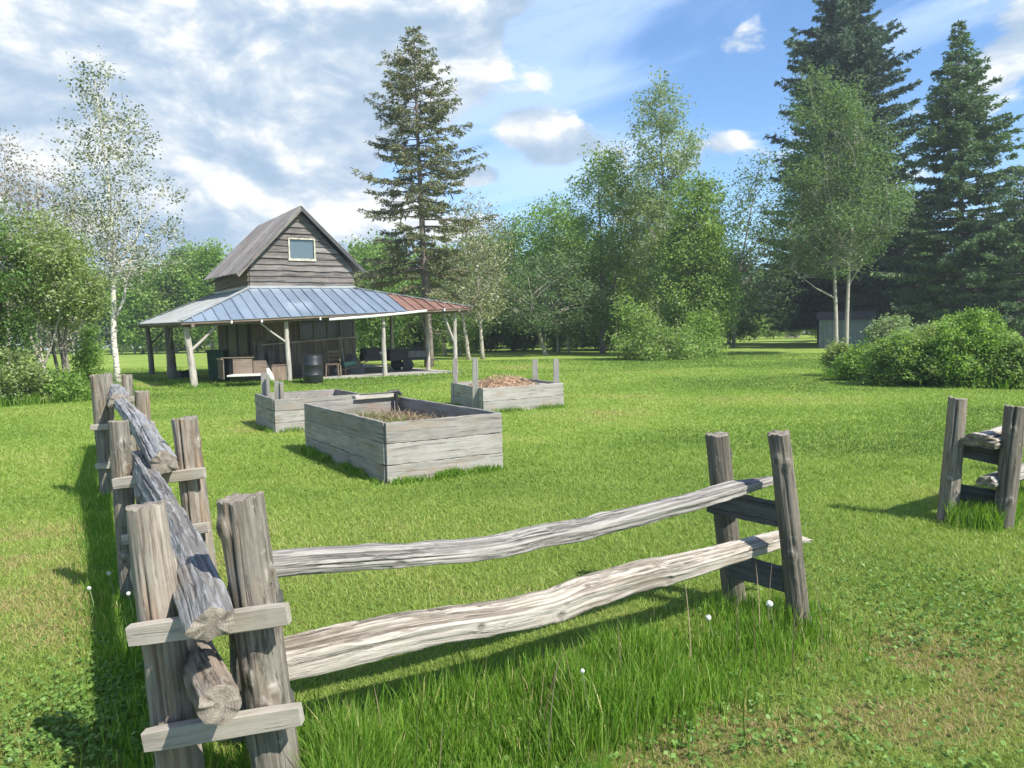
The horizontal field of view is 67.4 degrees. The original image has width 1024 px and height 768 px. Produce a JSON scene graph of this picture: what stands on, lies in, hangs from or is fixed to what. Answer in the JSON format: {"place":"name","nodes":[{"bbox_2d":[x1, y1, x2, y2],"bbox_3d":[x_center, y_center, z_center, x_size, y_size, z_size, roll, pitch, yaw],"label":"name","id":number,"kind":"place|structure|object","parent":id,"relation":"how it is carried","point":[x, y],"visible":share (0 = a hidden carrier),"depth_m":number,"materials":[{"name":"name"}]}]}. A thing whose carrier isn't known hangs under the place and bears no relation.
{"place":"outdoors","nodes":[
{"label":"outdoors","id":0,"kind":"place"},
{"bbox_2d":[0,367,1019,406],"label":"tall grass","id":1,"kind":"structure","parent":0,"point":[36,398],"depth_m":19.25,"materials":[{"name":"plant"}]},
{"bbox_2d":[0,331,1023,767],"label":"lawn","id":2,"kind":"structure","parent":0,"point":[762,345],"depth_m":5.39,"materials":[{"name":"plant"}]},
{"bbox_2d":[0,343,15,398],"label":"shrub","id":3,"kind":"object","parent":2,"relation":"on","point":[2,368],"visible":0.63,"depth_m":19.22,"materials":[{"name":"green plant"}]},
{"bbox_2d":[0,213,53,398],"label":"willow shrub","id":4,"kind":"object","parent":2,"relation":"on","point":[18,324],"visible":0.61,"depth_m":19.95,"materials":[{"name":"green plant"}]},
{"bbox_2d":[0,125,55,364],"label":"birch tree","id":5,"kind":"object","parent":2,"relation":"on","point":[6,182],"visible":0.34,"depth_m":33.54,"materials":[{"name":"green plant"}]},
{"bbox_2d":[0,342,69,404],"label":"shrub","id":6,"kind":"object","parent":2,"relation":"on","point":[21,375],"visible":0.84,"depth_m":19.36,"materials":[{"name":"green plant"}]},
{"bbox_2d":[1,149,71,374],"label":"birch tree","id":7,"kind":"object","parent":2,"relation":"on","point":[28,208],"visible":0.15,"depth_m":35.44,"materials":[{"name":"green plant"}]},
{"bbox_2d":[16,300,77,353],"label":"tree","id":8,"kind":"object","parent":2,"relation":"on","point":[46,339],"visible":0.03,"depth_m":93.36,"materials":[{"name":"green plant"}]},
{"bbox_2d":[0,194,111,380],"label":"willow shrub","id":9,"kind":"object","parent":2,"relation":"on","point":[41,247],"visible":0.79,"depth_m":20.51,"materials":[{"name":"green plant"}]},
{"bbox_2d":[30,362,91,402],"bbox_3d":[-11.723,-0.009,20.109,1.555,1.146,1.610,-1,4,0],"label":"shrub","id":10,"kind":"object","parent":2,"relation":"on","point":[75,383],"visible":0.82,"depth_m":19.88,"materials":[{"name":"green plant"}]},
{"bbox_2d":[27,166,100,373],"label":"birch tree","id":11,"kind":"object","parent":2,"relation":"on","point":[62,334],"visible":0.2,"depth_m":34.60,"materials":[{"name":"green plant"}]},
{"bbox_2d":[23,214,120,375],"bbox_3d":[-12.750,-2.175,21.910,2.807,5.294,2.689,2,5,35],"label":"willow shrub","id":12,"kind":"object","parent":2,"relation":"on","point":[83,314],"visible":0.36,"depth_m":21.84,"materials":[{"name":"green plant"}]},
{"bbox_2d":[46,266,119,350],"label":"tree","id":13,"kind":"object","parent":2,"relation":"on","point":[101,332],"visible":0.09,"depth_m":93.25,"materials":[{"name":"green plant"}]},
{"bbox_2d":[68,323,113,385],"bbox_3d":[-13.005,-0.790,23.575,1.466,2.281,1.256,1,4,26],"label":"shrub","id":14,"kind":"object","parent":2,"relation":"on","point":[88,360],"visible":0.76,"depth_m":23.38,"materials":[{"name":"green plant"}]},
{"bbox_2d":[75,266,119,349],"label":"tree","id":15,"kind":"object","parent":2,"relation":"on","point":[96,321],"visible":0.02,"depth_m":105.27,"materials":[{"name":"green plant"}]},
{"bbox_2d":[37,45,190,384],"bbox_3d":[-13.602,-5.612,26.339,4.780,11.548,4.459,-1,4,0],"label":"birch tree","id":16,"kind":"object","parent":2,"relation":"on","point":[113,258],"visible":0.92,"depth_m":26.24,"materials":[{"name":"green plant"}]},
{"bbox_2d":[100,268,158,351],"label":"tree","id":17,"kind":"object","parent":2,"relation":"on","point":[117,306],"visible":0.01,"depth_m":93.48,"materials":[{"name":"green plant"}]},
{"bbox_2d":[92,259,175,353],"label":"willow tree","id":18,"kind":"object","parent":2,"relation":"on","point":[129,323],"visible":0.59,"depth_m":78.37,"materials":[{"name":"green plant"}]},
{"bbox_2d":[130,249,209,353],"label":"willow tree","id":19,"kind":"object","parent":2,"relation":"on","point":[171,274],"visible":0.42,"depth_m":78.31,"materials":[{"name":"green plant"}]},
{"bbox_2d":[37,442,308,767],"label":"tall grass","id":20,"kind":"structure","parent":2,"relation":"on","point":[104,524],"depth_m":4.24,"materials":[{"name":"plant"}]},
{"bbox_2d":[154,237,215,350],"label":"tree","id":21,"kind":"object","parent":2,"relation":"on","point":[179,252],"visible":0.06,"depth_m":92.26,"materials":[{"name":"green plant"}]},
{"bbox_2d":[162,238,231,352],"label":"willow tree","id":22,"kind":"object","parent":2,"relation":"on","point":[214,255],"visible":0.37,"depth_m":78.18,"materials":[{"name":"green plant"}]},
{"bbox_2d":[205,349,229,380],"bbox_3d":[-10.679,-0.675,27.958,0.660,1.140,0.808,-1,4,0],"label":"garbage bin","id":23,"kind":"object","parent":2,"relation":"on","point":[213,356],"visible":0.88,"depth_m":27.65,"materials":[{"name":"green plastic"}]},
{"bbox_2d":[216,357,266,379],"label":"bench","id":24,"kind":"object","parent":2,"relation":"on","point":[243,367],"visible":0.97,"depth_m":24.96,"materials":[{"name":"brown wood"}]},
{"bbox_2d":[257,343,263,379],"bbox_3d":[-9.085,-0.806,27.825,0.204,1.359,0.326,-3,4,-26],"label":"leaning board","id":25,"kind":"object","parent":2,"relation":"on","point":[260,351],"visible":0.5,"depth_m":27.85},
{"bbox_2d":[268,363,286,380],"bbox_3d":[-8.351,-0.401,27.162,0.840,0.603,0.540,-4,5,-31],"label":"trunk box","id":26,"kind":"object","parent":2,"relation":"on","point":[278,371],"visible":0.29,"depth_m":26.97,"materials":[{"name":"brown wood"}]},
{"bbox_2d":[278,338,283,361],"bbox_3d":[-8.461,-0.920,28.194,0.161,1.507,0.326,-3,4,-25],"label":"leaning board","id":27,"kind":"object","parent":2,"relation":"on","point":[281,355],"visible":0.48,"depth_m":28.21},
{"bbox_2d":[138,205,472,385],"bbox_3d":[-9.070,-3.588,31.622,10.509,6.600,12.249,-4,5,-31],"label":"log cabin","id":28,"kind":"object","parent":2,"relation":"on","point":[287,278],"visible":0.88,"depth_m":28.53,"materials":[{"name":"wood"}]},
{"bbox_2d":[288,238,315,260],"bbox_3d":[-7.819,-4.997,28.573,1.040,0.838,0.095,-4,5,-31],"label":"window","id":29,"kind":"structure","parent":28,"relation":"in","point":[302,249],"depth_m":28.59,"materials":[{"name":"white glass"}]},
{"bbox_2d":[299,319,354,339],"bbox_3d":[-7.026,-2.092,29.241,2.150,0.770,0.070,-4,5,-31],"label":"window","id":30,"kind":"structure","parent":28,"relation":"in","point":[312,329],"depth_m":29.21,"materials":[{"name":"glass"}]},
{"bbox_2d":[325,350,341,376],"bbox_3d":[-6.500,-0.747,27.898,0.522,0.953,0.458,-1,4,0],"label":"chair","id":31,"kind":"object","parent":28,"relation":"on","point":[328,359],"visible":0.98,"depth_m":28.04,"materials":[{"name":"beige wood"}]},
{"bbox_2d":[333,360,368,375],"bbox_3d":[-6.031,-0.602,28.646,1.316,0.536,0.580,-4,5,-31],"label":"wheelbarrow","id":32,"kind":"object","parent":28,"relation":"on","point":[345,365],"visible":0.75,"depth_m":28.41,"materials":[{"name":"teal metal"}]},
{"bbox_2d":[339,354,365,373],"bbox_3d":[-6.227,-0.784,29.720,1.170,0.772,0.900,-1,4,0],"label":"tarp","id":33,"kind":"object","parent":28,"relation":"on","point":[359,369],"visible":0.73,"depth_m":29.54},
{"bbox_2d":[359,348,381,368],"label":"barbecue","id":34,"kind":"object","parent":28,"relation":"on","point":[371,354],"visible":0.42,"depth_m":30.16,"materials":[{"name":"black metal"}]},
{"bbox_2d":[386,347,438,370],"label":"utility trailer","id":35,"kind":"object","parent":28,"relation":"on","point":[398,356],"visible":0.94,"depth_m":30.97,"materials":[{"name":"black metal"}]},
{"bbox_2d":[255,373,361,432],"bbox_3d":[-3.642,0.278,13.689,1.544,0.971,1.633,-3,5,-29],"label":"raised bed","id":36,"kind":"object","parent":2,"relation":"on","point":[277,408],"visible":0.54,"depth_m":12.92,"materials":[{"name":"wood"}]},
{"bbox_2d":[153,371,466,388],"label":"tall grass","id":37,"kind":"structure","parent":2,"relation":"on","point":[181,382],"depth_m":26.16,"materials":[{"name":"plant"}]},
{"bbox_2d":[303,354,323,383],"bbox_3d":[-6.580,-0.496,25.396,0.660,0.960,0.660,-1,4,0],"label":"barrel","id":38,"kind":"object","parent":2,"relation":"on","point":[313,368],"visible":0.96,"depth_m":25.13,"materials":[{"name":"black metal"}]},
{"bbox_2d":[358,322,380,347],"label":"tree","id":39,"kind":"object","parent":2,"relation":"on","point":[371,345],"visible":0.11,"depth_m":55.59,"materials":[{"name":"green plant"}]},
{"bbox_2d":[339,234,407,346],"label":"tree","id":40,"kind":"object","parent":2,"relation":"on","point":[352,251],"visible":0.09,"depth_m":69.50,"materials":[{"name":"green plant"}]},
{"bbox_2d":[351,235,422,349],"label":"willow tree","id":41,"kind":"object","parent":2,"relation":"on","point":[372,323],"visible":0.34,"depth_m":49.03,"materials":[{"name":"green plant"}]},
{"bbox_2d":[367,228,418,291],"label":"tree","id":42,"kind":"object","parent":2,"relation":"on","point":[386,237],"visible":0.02,"depth_m":89.49,"materials":[{"name":"green plant"}]},
{"bbox_2d":[304,397,502,483],"bbox_3d":[-1.491,0.642,9.762,1.463,0.700,2.986,-4,5,-31],"label":"raised bed","id":43,"kind":"object","parent":2,"relation":"on","point":[470,437],"visible":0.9,"depth_m":8.66,"materials":[{"name":"wood"}]},
{"bbox_2d":[329,410,405,423],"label":"weeds","id":44,"kind":"object","parent":43,"relation":"on","point":[377,416],"visible":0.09,"depth_m":10.25,"materials":[{"name":"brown plant"}]},
{"bbox_2d":[352,393,394,399],"bbox_3d":[-1.990,0.175,11.151,0.638,0.059,0.171,-4,5,-31],"label":"plank","id":45,"kind":"object","parent":43,"relation":"on","point":[359,397],"visible":0.86,"depth_m":11.05,"materials":[{"name":"grey wood"}]},
{"bbox_2d":[359,389,401,411],"bbox_3d":[-1.880,0.254,11.135,0.659,0.317,0.141,-4,5,-31],"label":"bracket","id":46,"kind":"object","parent":43,"relation":"on","point":[396,392],"visible":0.98,"depth_m":11.19,"materials":[{"name":"black metal"}]},
{"bbox_2d":[342,406,459,421],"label":"dry stalks","id":47,"kind":"object","parent":43,"relation":"on","point":[411,416],"visible":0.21,"depth_m":10.40,"materials":[{"name":"plant"}]},
{"bbox_2d":[387,315,423,348],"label":"tree","id":48,"kind":"object","parent":2,"relation":"on","point":[414,337],"visible":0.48,"depth_m":54.84,"materials":[{"name":"green plant"}]},
{"bbox_2d":[254,401,566,485],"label":"tall grass","id":49,"kind":"structure","parent":2,"relation":"on","point":[346,466],"depth_m":8.77,"materials":[{"name":"plant"}]},
{"bbox_2d":[350,25,499,366],"bbox_3d":[-4.282,-8.332,34.919,7.456,15.474,6.960,-1,4,0],"label":"spruce tree","id":50,"kind":"object","parent":2,"relation":"on","point":[407,157],"visible":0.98,"depth_m":34.46,"materials":[{"name":"green plant"}]},
{"bbox_2d":[407,316,450,353],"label":"tree","id":51,"kind":"object","parent":2,"relation":"on","point":[437,349],"visible":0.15,"depth_m":56.61,"materials":[{"name":"green plant"}]},
{"bbox_2d":[394,236,485,350],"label":"tree","id":52,"kind":"object","parent":2,"relation":"on","point":[413,283],"visible":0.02,"depth_m":64.35,"materials":[{"name":"green plant"}]},
{"bbox_2d":[90,373,811,767],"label":"log fence","id":53,"kind":"object","parent":2,"relation":"on","point":[190,607],"visible":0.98,"depth_m":3.01,"materials":[{"name":"grey wood"}]},
{"bbox_2d":[405,251,503,355],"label":"willow tree","id":54,"kind":"object","parent":2,"relation":"on","point":[469,330],"visible":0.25,"depth_m":50.76,"materials":[{"name":"green plant"}]},
{"bbox_2d":[445,314,477,352],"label":"tree","id":55,"kind":"object","parent":2,"relation":"on","point":[470,347],"visible":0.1,"depth_m":57.30,"materials":[{"name":"green plant"}]},
{"bbox_2d":[412,186,525,359],"bbox_3d":[-2.423,-6.218,43.841,6.510,9.890,4.807,-1,4,0],"label":"catkin tree","id":56,"kind":"object","parent":2,"relation":"on","point":[477,291],"visible":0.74,"depth_m":43.55,"materials":[{"name":"green plant"}]},
{"bbox_2d":[446,227,521,349],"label":"tree","id":57,"kind":"object","parent":2,"relation":"on","point":[488,240],"visible":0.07,"depth_m":66.02,"materials":[{"name":"green plant"}]},
{"bbox_2d":[473,324,499,351],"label":"tree","id":58,"kind":"object","parent":2,"relation":"on","point":[490,338],"visible":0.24,"depth_m":59.19,"materials":[{"name":"green plant"}]},
{"bbox_2d":[472,299,514,351],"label":"tree","id":59,"kind":"object","parent":2,"relation":"on","point":[490,349],"visible":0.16,"depth_m":58.68,"materials":[{"name":"green plant"}]},
{"bbox_2d":[451,358,563,411],"bbox_3d":[-0.138,-0.054,16.329,2.431,1.118,2.054,-4,5,-32],"label":"raised bed","id":60,"kind":"object","parent":2,"relation":"on","point":[474,395],"visible":0.86,"depth_m":15.50,"materials":[{"name":"wood"}]},
{"bbox_2d":[457,376,535,393],"bbox_3d":[-0.202,0.006,16.231,2.023,0.359,1.700,-1,4,0],"label":"mulch heap","id":61,"kind":"object","parent":60,"relation":"in","point":[506,382],"visible":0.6,"depth_m":15.81,"materials":[{"name":"wood"}]},
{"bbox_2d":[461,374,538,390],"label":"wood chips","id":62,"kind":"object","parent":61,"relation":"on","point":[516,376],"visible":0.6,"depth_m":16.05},
{"bbox_2d":[0,519,1023,767],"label":"clover","id":63,"kind":"object","parent":2,"relation":"on","point":[30,735],"visible":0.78,"depth_m":3.29,"materials":[{"name":"green plant"}]},
{"bbox_2d":[479,212,545,349],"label":"willow tree","id":64,"kind":"object","parent":2,"relation":"on","point":[514,255],"visible":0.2,"depth_m":59.28,"materials":[{"name":"green plant"}]},
{"bbox_2d":[495,310,537,351],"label":"tree","id":65,"kind":"object","parent":2,"relation":"on","point":[502,336],"visible":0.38,"depth_m":57.84,"materials":[{"name":"green plant"}]},
{"bbox_2d":[495,307,548,351],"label":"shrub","id":66,"kind":"object","parent":2,"relation":"on","point":[535,338],"visible":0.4,"depth_m":57.46,"materials":[{"name":"green plant"}]},
{"bbox_2d":[496,189,599,351],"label":"willow tree","id":67,"kind":"object","parent":2,"relation":"on","point":[551,233],"visible":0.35,"depth_m":54.75,"materials":[{"name":"green plant"}]},
{"bbox_2d":[479,243,617,355],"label":"apple tree","id":68,"kind":"object","parent":2,"relation":"on","point":[530,316],"visible":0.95,"depth_m":46.83,"materials":[{"name":"green plant"}]},
{"bbox_2d":[542,320,579,351],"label":"tree","id":69,"kind":"object","parent":2,"relation":"on","point":[553,342],"visible":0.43,"depth_m":54.27,"materials":[{"name":"green plant"}]},
{"bbox_2d":[563,320,590,350],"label":"tree","id":70,"kind":"object","parent":2,"relation":"on","point":[575,342],"visible":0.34,"depth_m":56.35,"materials":[{"name":"green plant"}]},
{"bbox_2d":[544,252,612,352],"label":"apple tree","id":71,"kind":"object","parent":2,"relation":"on","point":[563,328],"visible":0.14,"depth_m":51.63,"materials":[{"name":"green plant"}]},
{"bbox_2d":[288,577,881,767],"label":"tall grass","id":72,"kind":"structure","parent":2,"relation":"on","point":[653,671],"depth_m":3.14,"materials":[{"name":"plant"}]},
{"bbox_2d":[568,237,629,340],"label":"tree","id":73,"kind":"object","parent":2,"relation":"on","point":[604,273],"visible":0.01,"depth_m":69.42,"materials":[{"name":"green plant"}]},
{"bbox_2d":[577,311,623,350],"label":"tree","id":74,"kind":"object","parent":2,"relation":"on","point":[597,343],"visible":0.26,"depth_m":55.69,"materials":[{"name":"green plant"}]},
{"bbox_2d":[373,557,829,767],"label":"seed stalks","id":75,"kind":"object","parent":2,"relation":"on","point":[621,669],"visible":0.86,"depth_m":3.18,"materials":[{"name":"plant"}]},
{"bbox_2d":[548,135,657,352],"bbox_3d":[5.940,-8.853,49.832,7.398,13.911,6.733,-1,4,0],"label":"willow tree","id":76,"kind":"object","parent":2,"relation":"on","point":[601,267],"visible":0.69,"depth_m":48.81,"materials":[{"name":"green plant"}]},
{"bbox_2d":[583,141,650,350],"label":"willow tree","id":77,"kind":"object","parent":2,"relation":"on","point":[624,166],"visible":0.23,"depth_m":53.11,"materials":[{"name":"green plant"}]},
{"bbox_2d":[604,181,698,343],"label":"willow tree","id":78,"kind":"object","parent":2,"relation":"on","point":[631,281],"visible":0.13,"depth_m":53.83,"materials":[{"name":"green plant"}]},
{"bbox_2d":[614,64,709,353],"bbox_3d":[9.186,-10.256,46.150,5.693,17.076,5.738,1,5,30],"label":"poplar tree","id":79,"kind":"object","parent":2,"relation":"on","point":[661,122],"visible":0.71,"depth_m":45.85,"materials":[{"name":"green plant"}]},
{"bbox_2d":[602,292,734,360],"bbox_3d":[7.616,-2.848,38.721,5.804,3.734,5.895,2,5,37],"label":"shrub","id":80,"kind":"object","parent":2,"relation":"on","point":[637,343],"visible":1,"depth_m":38.26,"materials":[{"name":"green plant"}]},
{"bbox_2d":[638,163,753,351],"bbox_3d":[10.171,-6.831,42.529,6.133,10.737,5.696,-1,4,0],"label":"willow tree","id":81,"kind":"object","parent":2,"relation":"on","point":[702,281],"visible":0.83,"depth_m":41.92,"materials":[{"name":"green plant"}]},
{"bbox_2d":[655,222,741,334],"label":"tree","id":82,"kind":"object","parent":2,"relation":"on","point":[716,269],"visible":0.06,"depth_m":67.46,"materials":[{"name":"green plant"}]},
{"bbox_2d":[675,303,728,356],"bbox_3d":[9.943,-2.811,40.763,3.047,2.931,2.777,0,4,16],"label":"shrub","id":83,"kind":"object","parent":2,"relation":"on","point":[694,317],"visible":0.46,"depth_m":40.51,"materials":[{"name":"green plant"}]},
{"bbox_2d":[702,248,768,343],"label":"tree","id":84,"kind":"object","parent":2,"relation":"on","point":[749,328],"visible":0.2,"depth_m":67.45,"materials":[{"name":"green plant"}]},
{"bbox_2d":[743,307,770,339],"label":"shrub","id":85,"kind":"object","parent":2,"relation":"on","point":[760,330],"visible":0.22,"depth_m":86.34,"materials":[{"name":"green plant"}]},
{"bbox_2d":[718,147,806,347],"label":"willow tree","id":86,"kind":"object","parent":2,"relation":"on","point":[742,256],"visible":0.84,"depth_m":56.14,"materials":[{"name":"green plant"}]},
{"bbox_2d":[763,310,787,338],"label":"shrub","id":87,"kind":"object","parent":2,"relation":"on","point":[771,334],"visible":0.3,"depth_m":87.81,"materials":[{"name":"green plant"}]},
{"bbox_2d":[783,330,807,337],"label":"tree","id":88,"kind":"object","parent":2,"relation":"on","point":[795,333],"visible":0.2,"depth_m":88.28,"materials":[{"name":"green plant"}]},
{"bbox_2d":[753,200,878,343],"bbox_3d":[24.212,-9.179,61.105,9.820,12.304,9.845,3,6,44],"label":"tree","id":89,"kind":"object","parent":2,"relation":"on","point":[817,307],"visible":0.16,"depth_m":60.17,"materials":[{"name":"green plant"}]},
{"bbox_2d":[817,337,852,372],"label":"shrub","id":90,"kind":"object","parent":2,"relation":"on","point":[835,350],"visible":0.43,"depth_m":23.40,"materials":[{"name":"green plant"}]},
{"bbox_2d":[754,55,924,345],"bbox_3d":[17.201,-9.264,40.510,7.914,15.532,8.363,1,5,34],"label":"birch tree","id":91,"kind":"object","parent":2,"relation":"on","point":[843,100],"visible":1,"depth_m":39.63,"materials":[{"name":"green plant"}]},
{"bbox_2d":[746,0,939,330],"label":"spruce tree","id":92,"kind":"object","parent":2,"relation":"on","point":[845,35],"visible":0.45,"depth_m":57.08,"materials":[{"name":"green plant"}]},
{"bbox_2d":[816,311,876,347],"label":"garden shed","id":93,"kind":"structure","parent":2,"relation":"on","point":[859,321],"depth_m":50.17,"materials":[{"name":"wood"}]},
{"bbox_2d":[850,323,863,346],"bbox_3d":[22.352,-3.156,49.771,0.800,1.570,0.020,0,4,23],"label":"door","id":94,"kind":"structure","parent":93,"relation":"in","point":[855,328],"depth_m":49.77,"materials":[{"name":"wood"}]},
{"bbox_2d":[827,338,873,379],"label":"shrub","id":95,"kind":"object","parent":2,"relation":"on","point":[846,365],"visible":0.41,"depth_m":21.35,"materials":[{"name":"green plant"}]},
{"bbox_2d":[859,311,924,347],"bbox_3d":[11.909,-1.251,23.975,2.183,2.075,1.879,-1,4,0],"label":"shrub","id":96,"kind":"object","parent":2,"relation":"on","point":[888,323],"visible":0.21,"depth_m":23.72,"materials":[{"name":"green plant"}]},
{"bbox_2d":[841,194,957,327],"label":"spruce tree","id":97,"kind":"object","parent":2,"relation":"on","point":[900,247],"visible":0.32,"depth_m":53.27,"materials":[{"name":"green plant"}]},
{"bbox_2d":[846,324,973,385],"bbox_3d":[10.222,-0.696,19.517,2.589,1.687,2.736,-5,5,-40],"label":"shrub","id":98,"kind":"object","parent":2,"relation":"on","point":[884,361],"visible":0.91,"depth_m":19.08,"materials":[{"name":"green plant"}]},
{"bbox_2d":[904,317,945,358],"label":"shrub","id":99,"kind":"object","parent":2,"relation":"on","point":[931,329],"visible":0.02,"depth_m":20.27,"materials":[{"name":"green plant"}]},
{"bbox_2d":[868,19,1023,332],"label":"spruce tree","id":100,"kind":"object","parent":2,"relation":"on","point":[960,244],"visible":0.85,"depth_m":46.33,"materials":[{"name":"green plant"}]},
{"bbox_2d":[909,306,1021,387],"bbox_3d":[11.301,-0.898,18.791,2.591,2.120,2.227,-3,4,-25],"label":"shrub","id":101,"kind":"object","parent":2,"relation":"on","point":[956,339],"visible":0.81,"depth_m":18.38,"materials":[{"name":"green plant"}]},
{"bbox_2d":[936,396,1023,529],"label":"log fence","id":102,"kind":"object","parent":2,"relation":"on","point":[1001,446],"visible":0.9,"depth_m":6.02,"materials":[{"name":"grey wood"}]},
{"bbox_2d":[952,166,1023,337],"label":"spruce tree","id":103,"kind":"object","parent":2,"relation":"on","point":[1010,257],"visible":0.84,"depth_m":43.51,"materials":[{"name":"green plant"}]},
{"bbox_2d":[967,261,1022,336],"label":"tree","id":104,"kind":"object","parent":2,"relation":"on","point":[998,283],"visible":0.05,"depth_m":67.65,"materials":[{"name":"green plant"}]},
{"bbox_2d":[974,334,1023,388],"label":"shrub","id":105,"kind":"object","parent":2,"relation":"on","point":[1017,369],"visible":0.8,"depth_m":17.85,"materials":[{"name":"green plant"}]},
{"bbox_2d":[0,0,1023,349],"label":"sky","id":106,"kind":"structure","parent":0,"point":[257,108],"materials":[{"name":"blue"}]},
{"bbox_2d":[943,480,1023,534],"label":"tall grass","id":107,"kind":"structure","parent":0,"point":[973,514],"depth_m":5.93,"materials":[{"name":"plant"}]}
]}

